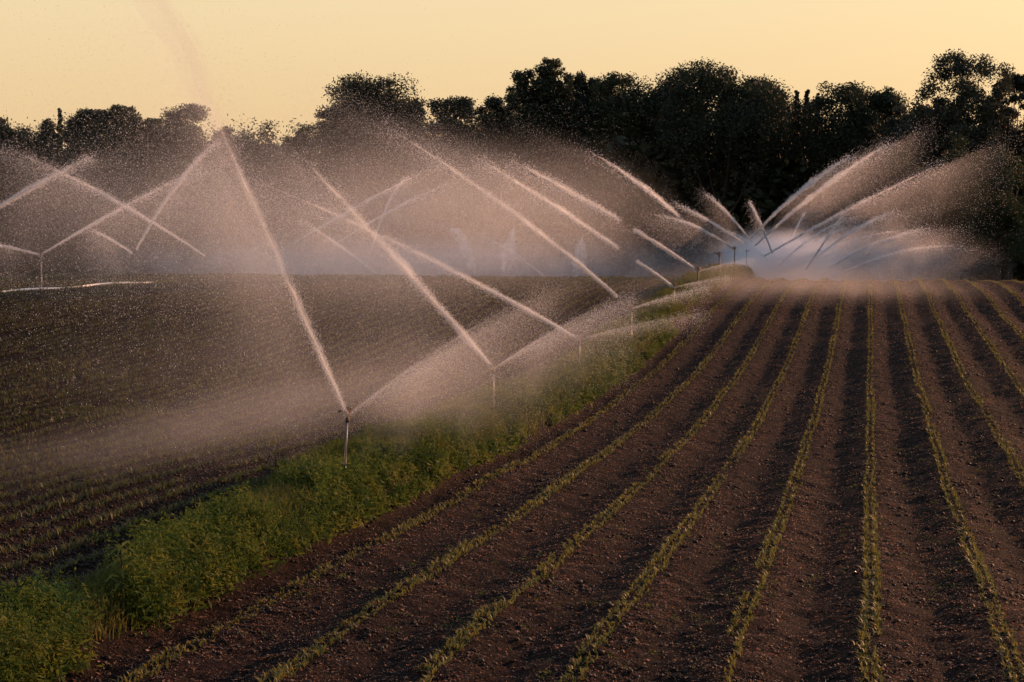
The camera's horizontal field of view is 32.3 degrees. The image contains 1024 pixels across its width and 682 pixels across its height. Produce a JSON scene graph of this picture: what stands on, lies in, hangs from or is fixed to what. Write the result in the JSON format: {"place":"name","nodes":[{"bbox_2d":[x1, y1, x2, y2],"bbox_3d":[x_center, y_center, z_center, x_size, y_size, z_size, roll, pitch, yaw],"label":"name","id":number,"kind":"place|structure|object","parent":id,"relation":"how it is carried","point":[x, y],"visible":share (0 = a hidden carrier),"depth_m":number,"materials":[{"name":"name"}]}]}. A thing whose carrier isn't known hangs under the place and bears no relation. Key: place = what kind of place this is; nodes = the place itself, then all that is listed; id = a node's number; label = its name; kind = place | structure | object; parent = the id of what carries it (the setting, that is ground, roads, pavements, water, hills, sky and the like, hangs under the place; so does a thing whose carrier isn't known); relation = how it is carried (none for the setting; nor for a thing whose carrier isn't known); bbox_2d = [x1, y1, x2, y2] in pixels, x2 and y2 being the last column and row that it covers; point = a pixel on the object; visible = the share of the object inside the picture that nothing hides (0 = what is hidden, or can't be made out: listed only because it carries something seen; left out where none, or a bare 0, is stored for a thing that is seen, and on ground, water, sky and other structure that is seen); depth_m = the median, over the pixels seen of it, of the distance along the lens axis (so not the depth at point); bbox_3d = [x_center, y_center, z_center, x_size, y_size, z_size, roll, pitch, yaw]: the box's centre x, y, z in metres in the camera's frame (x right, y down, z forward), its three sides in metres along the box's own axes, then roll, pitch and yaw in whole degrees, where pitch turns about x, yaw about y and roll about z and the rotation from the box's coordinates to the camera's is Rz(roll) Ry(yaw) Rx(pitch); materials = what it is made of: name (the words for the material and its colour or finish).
{"place":"outdoors","nodes":[
{"label":"outdoors","id":0,"kind":"place"},
{"bbox_2d":[0,133,204,291],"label":"water jet","id":1,"kind":"object","parent":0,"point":[124,206],"visible":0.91,"depth_m":99.65},
{"bbox_2d":[81,220,132,282],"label":"water jet","id":2,"kind":"object","parent":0,"point":[116,243],"visible":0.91,"depth_m":107.07},
{"bbox_2d":[261,57,617,364],"bbox_3d":[-2.518,-4.633,63.025,14.566,11.498,4.281,-2,4,-21],"label":"water jet","id":3,"kind":"object","parent":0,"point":[611,291],"visible":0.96,"depth_m":64.02},
{"bbox_2d":[292,66,673,332],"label":"water jet","id":4,"kind":"object","parent":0,"point":[648,269],"visible":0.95,"depth_m":77.94},
{"bbox_2d":[681,272,731,288],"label":"spreader spray","id":5,"kind":"object","parent":4,"relation":"attached to","point":[710,281],"visible":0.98,"depth_m":81.31,"materials":[{"name":"liquid"}]},
{"bbox_2d":[0,274,1023,681],"bbox_3d":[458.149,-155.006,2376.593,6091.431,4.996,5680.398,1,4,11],"label":"ground","id":6,"kind":"structure","parent":0,"point":[434,610],"depth_m":35.17,"materials":[{"name":"soil"}]},
{"bbox_2d":[0,117,35,262],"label":"broadleaf tree","id":7,"kind":"object","parent":6,"relation":"on","point":[8,137],"visible":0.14,"depth_m":209.15,"materials":[{"name":"green plant"}]},
{"bbox_2d":[0,242,42,288],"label":"water jet","id":8,"kind":"object","parent":6,"relation":"on","point":[15,248],"visible":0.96,"depth_m":102.64},
{"bbox_2d":[11,119,67,170],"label":"broadleaf tree","id":9,"kind":"object","parent":6,"relation":"on","point":[44,123],"visible":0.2,"depth_m":202.93,"materials":[{"name":"green plant"}]},
{"bbox_2d":[39,252,44,287],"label":"impact sprinkler","id":10,"kind":"object","parent":6,"relation":"on","point":[40,254],"visible":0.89,"depth_m":102.66,"materials":[{"name":"metal"}]},
{"bbox_2d":[41,148,242,287],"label":"water jet","id":11,"kind":"object","parent":10,"relation":"attached to","point":[79,232],"visible":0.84,"depth_m":102.75},
{"bbox_2d":[25,572,86,639],"bbox_3d":[-4.960,2.852,19.005,0.743,0.730,1.006,-2,4,-30],"label":"leafy bush","id":12,"kind":"object","parent":6,"relation":"on","point":[59,595],"visible":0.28,"depth_m":18.96,"materials":[{"name":"green plant"}]},
{"bbox_2d":[53,108,68,247],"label":"conifer","id":13,"kind":"object","parent":6,"relation":"on","point":[59,115],"visible":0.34,"depth_m":198.73,"materials":[{"name":"green plant"}]},
{"bbox_2d":[0,132,152,335],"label":"water jet","id":14,"kind":"object","parent":6,"relation":"on","point":[25,191],"visible":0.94,"depth_m":72.63},
{"bbox_2d":[0,281,154,292],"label":"irrigation pipe","id":15,"kind":"object","parent":6,"relation":"on","point":[56,288],"visible":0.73,"depth_m":103.58,"materials":[{"name":"metal"}]},
{"bbox_2d":[61,108,103,248],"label":"broadleaf tree","id":16,"kind":"object","parent":6,"relation":"on","point":[83,114],"visible":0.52,"depth_m":203.45,"materials":[{"name":"green plant"}]},
{"bbox_2d":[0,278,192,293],"bbox_3d":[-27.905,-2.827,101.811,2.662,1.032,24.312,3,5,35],"label":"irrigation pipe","id":17,"kind":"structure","parent":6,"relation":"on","point":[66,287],"depth_m":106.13,"materials":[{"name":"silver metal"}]},
{"bbox_2d":[94,104,146,271],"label":"broadleaf tree","id":18,"kind":"object","parent":6,"relation":"on","point":[110,114],"visible":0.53,"depth_m":198.68,"materials":[{"name":"green plant"}]},
{"bbox_2d":[104,540,143,606],"bbox_3d":[-4.506,2.725,20.443,0.500,0.860,0.514,-2,4,-23],"label":"tall weed","id":19,"kind":"object","parent":6,"relation":"on","point":[121,571],"visible":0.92,"depth_m":20.41,"materials":[{"name":"green plant"}]},
{"bbox_2d":[137,117,164,161],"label":"broadleaf tree","id":20,"kind":"object","parent":6,"relation":"on","point":[148,126],"visible":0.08,"depth_m":206.45,"materials":[{"name":"green plant"}]},
{"bbox_2d":[144,103,217,204],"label":"broadleaf tree","id":21,"kind":"object","parent":6,"relation":"on","point":[181,117],"visible":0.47,"depth_m":194.72,"materials":[{"name":"green plant"}]},
{"bbox_2d":[159,544,203,579],"bbox_3d":[-4.220,2.773,22.068,0.847,0.519,0.866,-3,5,-34],"label":"leafy bush","id":22,"kind":"object","parent":6,"relation":"on","point":[190,554],"visible":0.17,"depth_m":22.08,"materials":[{"name":"green plant"}]},
{"bbox_2d":[135,122,256,309],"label":"water jet","id":23,"kind":"object","parent":6,"relation":"on","point":[178,181],"visible":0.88,"depth_m":87.90},
{"bbox_2d":[207,126,235,173],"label":"broadleaf tree","id":24,"kind":"object","parent":6,"relation":"on","point":[226,129],"visible":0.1,"depth_m":206.62,"materials":[{"name":"green plant"}]},
{"bbox_2d":[218,120,279,172],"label":"broadleaf tree","id":25,"kind":"object","parent":6,"relation":"on","point":[258,142],"visible":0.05,"depth_m":202.21,"materials":[{"name":"green plant"}]},
{"bbox_2d":[0,0,500,474],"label":"falling drops","id":26,"kind":"object","parent":6,"relation":"on","point":[156,205],"visible":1,"depth_m":13.69,"materials":[{"name":"liquid"}]},
{"bbox_2d":[232,507,272,527],"bbox_3d":[-3.787,2.555,24.933,0.862,0.471,0.835,1,4,11],"label":"leafy bush","id":27,"kind":"object","parent":6,"relation":"on","point":[234,512],"visible":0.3,"depth_m":24.84,"materials":[{"name":"green plant"}]},
{"bbox_2d":[271,122,320,182],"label":"broadleaf tree","id":28,"kind":"object","parent":6,"relation":"on","point":[301,135],"visible":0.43,"depth_m":198.52,"materials":[{"name":"green plant"}]},
{"bbox_2d":[143,20,494,464],"bbox_3d":[-3.920,-2.181,39.110,9.284,9.851,4.047,-3,5,-38],"label":"water jet","id":29,"kind":"object","parent":6,"relation":"on","point":[449,318],"visible":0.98,"depth_m":39.94},
{"bbox_2d":[272,209,374,273],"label":"water jet","id":30,"kind":"object","parent":6,"relation":"on","point":[324,241],"visible":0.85,"depth_m":123.44},
{"bbox_2d":[305,104,370,268],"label":"broadleaf tree","id":31,"kind":"object","parent":6,"relation":"on","point":[321,113],"visible":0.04,"depth_m":191.49,"materials":[{"name":"green plant"}]},
{"bbox_2d":[0,311,679,681],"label":"verge weeds","id":32,"kind":"object","parent":6,"relation":"on","point":[30,631],"visible":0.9,"depth_m":25.85,"materials":[{"name":"green plant"}]},
{"bbox_2d":[0,272,681,601],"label":"field seedlings","id":33,"kind":"object","parent":6,"relation":"on","point":[163,483],"visible":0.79,"depth_m":62.28,"materials":[{"name":"green plant"}]},
{"bbox_2d":[338,407,350,466],"bbox_3d":[-2.886,1.853,30.516,0.197,1.430,0.233,1,4,11],"label":"impact sprinkler","id":34,"kind":"object","parent":6,"relation":"on","point":[346,433],"visible":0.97,"depth_m":30.52,"materials":[{"name":"metal"}]},
{"bbox_2d":[3,0,350,497],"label":"water jet","id":35,"kind":"object","parent":34,"relation":"attached to","point":[339,392],"visible":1,"depth_m":26.46},
{"bbox_2d":[351,282,566,504],"bbox_3d":[-0.468,0.827,29.963,3.707,4.456,3.356,-2,4,-30],"label":"spreader spray","id":36,"kind":"object","parent":34,"relation":"attached to","point":[472,352],"visible":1,"depth_m":30.21,"materials":[{"name":"liquid"}]},
{"bbox_2d":[116,118,578,399],"bbox_3d":[-4.811,-2.427,51.953,14.818,8.806,4.467,-2,4,-29],"label":"water jet","id":37,"kind":"object","parent":6,"relation":"on","point":[495,293],"visible":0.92,"depth_m":52.23},
{"bbox_2d":[302,69,436,274],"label":"broadleaf tree","id":38,"kind":"object","parent":6,"relation":"on","point":[398,116],"visible":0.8,"depth_m":181.00,"materials":[{"name":"green plant"}]},
{"bbox_2d":[0,263,754,681],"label":"verge grass","id":39,"kind":"structure","parent":6,"relation":"on","point":[288,493],"depth_m":35.60,"materials":[{"name":"green plant"}]},
{"bbox_2d":[0,4,766,524],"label":"mist drops","id":40,"kind":"object","parent":6,"relation":"on","point":[296,248],"visible":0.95,"depth_m":63.25,"materials":[{"name":"liquid"}]},
{"bbox_2d":[294,148,475,266],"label":"water jet","id":41,"kind":"object","parent":6,"relation":"on","point":[376,201],"visible":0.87,"depth_m":131.84},
{"bbox_2d":[366,171,420,273],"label":"water jet","id":42,"kind":"object","parent":6,"relation":"on","point":[388,204],"visible":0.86,"depth_m":133.64},
{"bbox_2d":[337,179,480,266],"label":"water jet","id":43,"kind":"object","parent":6,"relation":"on","point":[381,216],"visible":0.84,"depth_m":132.86},
{"bbox_2d":[384,95,435,272],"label":"broadleaf tree","id":44,"kind":"object","parent":6,"relation":"on","point":[422,102],"visible":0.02,"depth_m":189.82,"materials":[{"name":"green plant"}]},
{"bbox_2d":[417,95,493,270],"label":"broadleaf tree","id":45,"kind":"object","parent":6,"relation":"on","point":[456,106],"visible":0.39,"depth_m":184.87,"materials":[{"name":"green plant"}]},
{"bbox_2d":[440,227,475,275],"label":"water jet","id":46,"kind":"object","parent":6,"relation":"on","point":[456,232],"visible":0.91,"depth_m":135.30},
{"bbox_2d":[486,362,496,405],"bbox_3d":[-0.498,1.290,42.370,0.237,1.564,0.183,-2,4,-30],"label":"impact sprinkler","id":47,"kind":"object","parent":6,"relation":"on","point":[493,371],"visible":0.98,"depth_m":42.31,"materials":[{"name":"metal"}]},
{"bbox_2d":[495,287,643,429],"bbox_3d":[1.737,0.483,41.888,3.398,4.034,3.092,-2,5,-32],"label":"spreader spray","id":48,"kind":"object","parent":47,"relation":"attached to","point":[538,344],"visible":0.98,"depth_m":42.04,"materials":[{"name":"liquid"}]},
{"bbox_2d":[471,85,521,255],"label":"broadleaf tree","id":49,"kind":"object","parent":6,"relation":"on","point":[495,103],"visible":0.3,"depth_m":186.67,"materials":[{"name":"green plant"}]},
{"bbox_2d":[459,231,544,276],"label":"water jet","id":50,"kind":"object","parent":6,"relation":"on","point":[505,255],"visible":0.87,"depth_m":132.87},
{"bbox_2d":[497,225,515,276],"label":"water jet","id":51,"kind":"object","parent":6,"relation":"on","point":[512,235],"visible":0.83,"depth_m":134.59},
{"bbox_2d":[0,91,1023,281],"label":"woodland","id":52,"kind":"object","parent":6,"relation":"on","point":[765,207],"visible":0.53,"depth_m":179.36,"materials":[{"name":"green plant"}]},
{"bbox_2d":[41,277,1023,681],"bbox_3d":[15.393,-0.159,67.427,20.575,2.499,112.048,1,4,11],"label":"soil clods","id":53,"kind":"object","parent":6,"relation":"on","point":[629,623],"visible":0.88,"depth_m":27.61,"materials":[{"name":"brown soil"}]},
{"bbox_2d":[504,57,603,275],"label":"plumed tree","id":54,"kind":"object","parent":6,"relation":"on","point":[538,104],"visible":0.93,"depth_m":176.98,"materials":[{"name":"green plant"}]},
{"bbox_2d":[111,277,1023,681],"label":"crop seedlings","id":55,"kind":"object","parent":6,"relation":"on","point":[279,673],"visible":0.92,"depth_m":27.63,"materials":[{"name":"green plant"}]},
{"bbox_2d":[571,236,584,275],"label":"water jet","id":56,"kind":"object","parent":6,"relation":"on","point":[579,252],"visible":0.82,"depth_m":133.51},
{"bbox_2d":[574,334,581,362],"bbox_3d":[2.059,0.459,54.940,0.253,1.369,0.255,0,4,1],"label":"impact sprinkler","id":57,"kind":"object","parent":6,"relation":"on","point":[579,345],"visible":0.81,"depth_m":54.85,"materials":[{"name":"metal"}]},
{"bbox_2d":[583,303,708,357],"bbox_3d":[4.646,-0.154,54.989,4.909,2.134,1.589,-1,4,-20],"label":"spreader spray","id":58,"kind":"object","parent":57,"relation":"attached to","point":[653,325],"visible":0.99,"depth_m":55.12,"materials":[{"name":"liquid"}]},
{"bbox_2d":[563,71,604,275],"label":"plumed tree","id":59,"kind":"object","parent":6,"relation":"on","point":[580,84],"visible":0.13,"depth_m":182.56,"materials":[{"name":"green plant"}]},
{"bbox_2d":[568,70,669,271],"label":"broadleaf tree","id":60,"kind":"object","parent":6,"relation":"on","point":[609,85],"visible":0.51,"depth_m":176.50,"materials":[{"name":"green plant"}]},
{"bbox_2d":[238,352,1021,680],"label":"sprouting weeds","id":61,"kind":"object","parent":6,"relation":"on","point":[340,576],"visible":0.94,"depth_m":24.84,"materials":[{"name":"green plant"}]},
{"bbox_2d":[626,305,633,337],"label":"impact sprinkler","id":62,"kind":"object","parent":6,"relation":"on","point":[629,306],"visible":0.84,"depth_m":66.76,"materials":[{"name":"metal"}]},
{"bbox_2d":[635,285,713,320],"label":"spreader spray","id":63,"kind":"object","parent":62,"relation":"attached to","point":[681,296],"visible":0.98,"depth_m":66.84,"materials":[{"name":"liquid"}]},
{"bbox_2d":[622,66,711,271],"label":"broadleaf tree","id":64,"kind":"object","parent":6,"relation":"on","point":[663,85],"visible":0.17,"depth_m":177.22,"materials":[{"name":"green plant"}]},
{"bbox_2d":[696,266,700,284],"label":"impact sprinkler","id":65,"kind":"object","parent":6,"relation":"on","point":[698,267],"visible":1,"depth_m":92.44,"materials":[{"name":"metal"}]},
{"bbox_2d":[714,251,721,270],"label":"impact sprinkler","id":66,"kind":"object","parent":6,"relation":"on","point":[719,252],"visible":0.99,"depth_m":105.40,"materials":[{"name":"metal"}]},
{"bbox_2d":[697,190,748,256],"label":"water jet","id":67,"kind":"object","parent":6,"relation":"on","point":[734,220],"visible":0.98,"depth_m":121.87},
{"bbox_2d":[649,56,806,264],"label":"broadleaf tree","id":68,"kind":"object","parent":6,"relation":"on","point":[732,117],"visible":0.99,"depth_m":170.05,"materials":[{"name":"green plant"}]},
{"bbox_2d":[745,201,772,277],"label":"water jet","id":69,"kind":"object","parent":6,"relation":"on","point":[751,206],"visible":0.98,"depth_m":122.90},
{"bbox_2d":[740,74,793,277],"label":"broadleaf tree","id":70,"kind":"object","parent":6,"relation":"on","point":[753,78],"visible":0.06,"depth_m":176.09,"materials":[{"name":"green plant"}]},
{"bbox_2d":[766,99,821,226],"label":"broadleaf tree","id":71,"kind":"object","parent":6,"relation":"on","point":[800,103],"visible":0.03,"depth_m":177.53,"materials":[{"name":"green plant"}]},
{"bbox_2d":[782,90,808,277],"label":"conifer","id":72,"kind":"object","parent":6,"relation":"on","point":[798,127],"visible":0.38,"depth_m":174.70,"materials":[{"name":"green plant"}]},
{"bbox_2d":[783,205,810,262],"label":"water jet","id":73,"kind":"object","parent":6,"relation":"on","point":[800,220],"visible":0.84,"depth_m":131.42},
{"bbox_2d":[799,89,812,277],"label":"conifer","id":74,"kind":"object","parent":6,"relation":"on","point":[806,95],"visible":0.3,"depth_m":175.38,"materials":[{"name":"green plant"}]},
{"bbox_2d":[805,93,828,276],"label":"conifer","id":75,"kind":"object","parent":6,"relation":"on","point":[816,272],"visible":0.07,"depth_m":174.73,"materials":[{"name":"green plant"}]},
{"bbox_2d":[778,213,875,271],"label":"water jet","id":76,"kind":"object","parent":6,"relation":"on","point":[819,237],"visible":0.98,"depth_m":126.95},
{"bbox_2d":[806,204,855,269],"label":"water jet","id":77,"kind":"object","parent":6,"relation":"on","point":[817,252],"visible":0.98,"depth_m":126.22},
{"bbox_2d":[793,80,893,280],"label":"broadleaf tree","id":78,"kind":"object","parent":6,"relation":"on","point":[840,141],"visible":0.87,"depth_m":168.75,"materials":[{"name":"green plant"}]},
{"bbox_2d":[811,201,940,278],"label":"water jet","id":79,"kind":"object","parent":6,"relation":"on","point":[851,231],"visible":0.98,"depth_m":128.54},
{"bbox_2d":[853,85,909,278],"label":"broadleaf tree","id":80,"kind":"object","parent":6,"relation":"on","point":[877,100],"visible":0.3,"depth_m":172.34,"materials":[{"name":"green plant"}]},
{"bbox_2d":[825,218,975,279],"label":"water jet","id":81,"kind":"object","parent":6,"relation":"on","point":[868,247],"visible":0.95,"depth_m":128.60},
{"bbox_2d":[875,105,931,281],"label":"broadleaf tree","id":82,"kind":"object","parent":6,"relation":"on","point":[890,124],"visible":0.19,"depth_m":166.70,"materials":[{"name":"green plant"}]},
{"bbox_2d":[880,144,950,278],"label":"front shrub","id":83,"kind":"object","parent":6,"relation":"on","point":[923,199],"visible":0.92,"depth_m":145.43,"materials":[{"name":"green plant"}]},
{"bbox_2d":[885,109,979,280],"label":"broadleaf tree","id":84,"kind":"object","parent":6,"relation":"on","point":[935,264],"visible":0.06,"depth_m":165.89,"materials":[{"name":"green plant"}]},
{"bbox_2d":[888,48,1015,280],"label":"airy tree","id":85,"kind":"object","parent":6,"relation":"on","point":[958,120],"visible":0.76,"depth_m":158.98,"materials":[{"name":"green plant"}]},
{"bbox_2d":[918,134,988,281],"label":"front shrub","id":86,"kind":"object","parent":6,"relation":"on","point":[957,211],"visible":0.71,"depth_m":146.62,"materials":[{"name":"green plant"}]},
{"bbox_2d":[947,109,1023,280],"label":"broadleaf tree","id":87,"kind":"object","parent":6,"relation":"on","point":[993,255],"visible":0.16,"depth_m":163.23,"materials":[{"name":"green plant"}]},
{"bbox_2d":[958,144,1023,280],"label":"front shrub","id":88,"kind":"object","parent":6,"relation":"on","point":[1012,222],"visible":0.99,"depth_m":141.89,"materials":[{"name":"green plant"}]},
{"bbox_2d":[979,72,1023,279],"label":"airy tree","id":89,"kind":"object","parent":6,"relation":"on","point":[1018,79],"visible":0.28,"depth_m":162.75,"materials":[{"name":"green plant"}]},
{"bbox_2d":[0,0,1023,165],"label":"sky","id":90,"kind":"structure","parent":0,"point":[804,44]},
{"bbox_2d":[389,112,697,302],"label":"water jet","id":91,"kind":"object","parent":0,"point":[651,241],"visible":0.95,"depth_m":89.67},
{"bbox_2d":[702,258,756,274],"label":"spreader spray","id":92,"kind":"object","parent":91,"relation":"attached to","point":[734,263],"visible":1,"depth_m":92.39,"materials":[{"name":"liquid"}]},
{"bbox_2d":[512,121,682,281],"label":"water jet","id":93,"kind":"object","parent":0,"point":[666,206],"visible":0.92,"depth_m":103.27},
{"bbox_2d":[633,213,734,268],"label":"water jet","id":94,"kind":"object","parent":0,"point":[702,230],"visible":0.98,"depth_m":116.42},
{"bbox_2d":[654,195,743,273],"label":"water jet","id":95,"kind":"object","parent":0,"point":[719,227],"visible":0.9,"depth_m":126.33},
{"bbox_2d":[710,228,768,269],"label":"water jet","id":96,"kind":"object","parent":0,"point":[747,242],"visible":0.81,"depth_m":129.24},
{"bbox_2d":[750,134,897,267],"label":"water jet","id":97,"kind":"object","parent":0,"point":[789,200],"visible":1,"depth_m":122.30},
{"bbox_2d":[793,227,857,278],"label":"water jet","id":98,"kind":"object","parent":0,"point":[816,244],"visible":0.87,"depth_m":130.23},
{"bbox_2d":[755,119,944,277],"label":"water jet","id":99,"kind":"object","parent":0,"point":[803,202],"visible":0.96,"depth_m":124.74},
{"bbox_2d":[790,224,941,278],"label":"water jet","id":100,"kind":"object","parent":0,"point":[860,244],"visible":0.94,"depth_m":129.26},
{"bbox_2d":[764,135,1021,278],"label":"water jet","id":101,"kind":"object","parent":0,"point":[815,227],"visible":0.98,"depth_m":126.67},
{"bbox_2d":[845,241,1008,272],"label":"water jet","id":102,"kind":"object","parent":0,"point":[913,249],"visible":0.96,"depth_m":130.86}
]}

